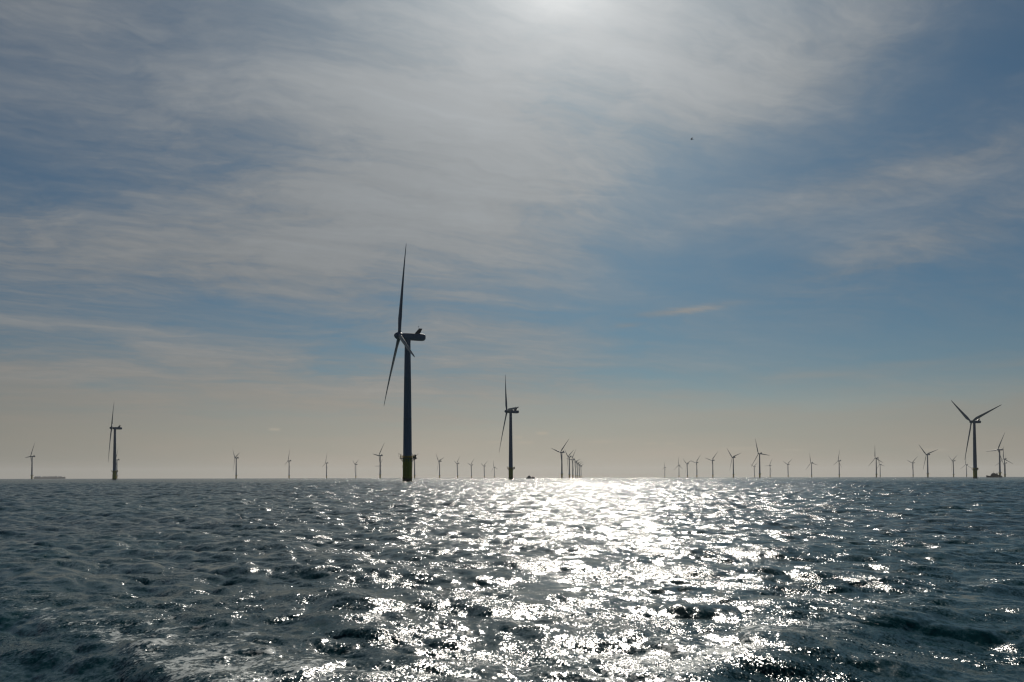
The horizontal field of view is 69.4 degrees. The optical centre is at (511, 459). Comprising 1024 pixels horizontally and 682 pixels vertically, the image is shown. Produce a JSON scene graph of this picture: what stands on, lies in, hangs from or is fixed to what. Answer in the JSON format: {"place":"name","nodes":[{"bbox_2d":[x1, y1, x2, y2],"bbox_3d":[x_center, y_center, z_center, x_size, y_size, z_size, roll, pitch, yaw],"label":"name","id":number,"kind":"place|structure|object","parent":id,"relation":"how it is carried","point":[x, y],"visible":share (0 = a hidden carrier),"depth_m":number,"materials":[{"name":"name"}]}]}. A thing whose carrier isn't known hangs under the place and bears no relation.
{"place":"outdoors","nodes":[
{"label":"outdoors","id":0,"kind":"place"},
{"bbox_2d":[0,477,1023,681],"bbox_3d":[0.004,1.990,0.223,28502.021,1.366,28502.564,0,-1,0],"label":"sea","id":1,"kind":"structure","parent":0,"point":[790,579],"depth_m":14.54,"materials":[{"name":"liquid"}]},
{"bbox_2d":[25,443,34,478],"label":"wind turbine","id":2,"kind":"object","parent":1,"relation":"in","point":[31,464],"visible":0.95,"depth_m":2692.74,"materials":[{"name":"grey paint"}]},
{"bbox_2d":[34,476,64,478],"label":"cargo ship","id":3,"kind":"object","parent":1,"relation":"on","point":[48,477],"visible":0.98,"depth_m":7616.73},
{"bbox_2d":[108,406,121,479],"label":"wind turbine","id":4,"kind":"object","parent":1,"relation":"in","point":[114,471],"visible":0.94,"depth_m":1186.47,"materials":[{"name":"grey paint"}]},
{"bbox_2d":[233,452,238,478],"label":"wind turbine","id":5,"kind":"object","parent":1,"relation":"in","point":[236,457],"visible":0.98,"depth_m":2942.12,"materials":[{"name":"grey paint"}]},
{"bbox_2d":[374,444,383,478],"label":"wind turbine","id":6,"kind":"object","parent":1,"relation":"in","point":[380,463],"visible":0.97,"depth_m":2664.70,"materials":[{"name":"grey paint"}]},
{"bbox_2d":[384,248,425,480],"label":"wind turbine","id":7,"kind":"object","parent":1,"relation":"in","point":[406,339],"visible":0.96,"depth_m":421.16,"materials":[{"name":"grey paint"}]},
{"bbox_2d":[436,455,442,477],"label":"wind turbine","id":8,"kind":"object","parent":1,"relation":"in","point":[439,461],"visible":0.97,"depth_m":3610.40,"materials":[{"name":"grey paint"}]},
{"bbox_2d":[499,375,518,478],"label":"wind turbine","id":9,"kind":"object","parent":1,"relation":"in","point":[510,411],"visible":0.98,"depth_m":903.36,"materials":[{"name":"grey paint"}]},
{"bbox_2d":[553,439,568,477],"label":"wind turbine","id":10,"kind":"object","parent":1,"relation":"in","point":[561,460],"visible":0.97,"depth_m":2358.00,"materials":[{"name":"grey paint"}]},
{"bbox_2d":[565,451,572,477],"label":"wind turbine","id":11,"kind":"object","parent":1,"relation":"in","point":[569,456],"visible":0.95,"depth_m":2877.54,"materials":[{"name":"grey paint"}]},
{"bbox_2d":[566,450,575,477],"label":"wind turbine","id":12,"kind":"object","parent":1,"relation":"in","point":[572,464],"visible":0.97,"depth_m":3319.16,"materials":[{"name":"grey paint"}]},
{"bbox_2d":[706,453,716,477],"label":"wind turbine","id":13,"kind":"object","parent":1,"relation":"in","point":[712,460],"visible":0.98,"depth_m":3531.24,"materials":[{"name":"grey paint"}]},
{"bbox_2d":[727,449,737,477],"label":"wind turbine","id":14,"kind":"object","parent":1,"relation":"in","point":[733,457],"visible":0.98,"depth_m":3012.26,"materials":[{"name":"grey paint"}]},
{"bbox_2d":[752,439,765,477],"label":"wind turbine","id":15,"kind":"object","parent":1,"relation":"in","point":[759,473],"visible":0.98,"depth_m":2538.47,"materials":[{"name":"grey paint"}]},
{"bbox_2d":[919,445,937,476],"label":"wind turbine","id":16,"kind":"object","parent":1,"relation":"in","point":[927,454],"visible":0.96,"depth_m":2686.68,"materials":[{"name":"grey paint"}]},
{"bbox_2d":[951,400,1000,477],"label":"wind turbine","id":17,"kind":"object","parent":1,"relation":"in","point":[974,422],"visible":0.98,"depth_m":1087.41,"materials":[{"name":"grey paint"}]},
{"bbox_2d":[986,472,1002,476],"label":"supply ship","id":18,"kind":"object","parent":1,"relation":"on","point":[993,474],"visible":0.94,"depth_m":1965.33,"materials":[{"name":"grey metal"}]},
{"bbox_2d":[986,433,1004,475],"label":"wind turbine","id":19,"kind":"object","parent":1,"relation":"in","point":[999,472],"visible":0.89,"depth_m":2218.54,"materials":[{"name":"grey paint"}]},
{"bbox_2d":[1001,447,1012,476],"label":"wind turbine","id":20,"kind":"object","parent":1,"relation":"in","point":[1004,461],"visible":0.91,"depth_m":3354.86,"materials":[{"name":"grey paint"}]},
{"bbox_2d":[0,0,1023,478],"label":"sky","id":21,"kind":"structure","parent":0,"point":[210,210],"materials":[{"name":"blue"}]}
]}

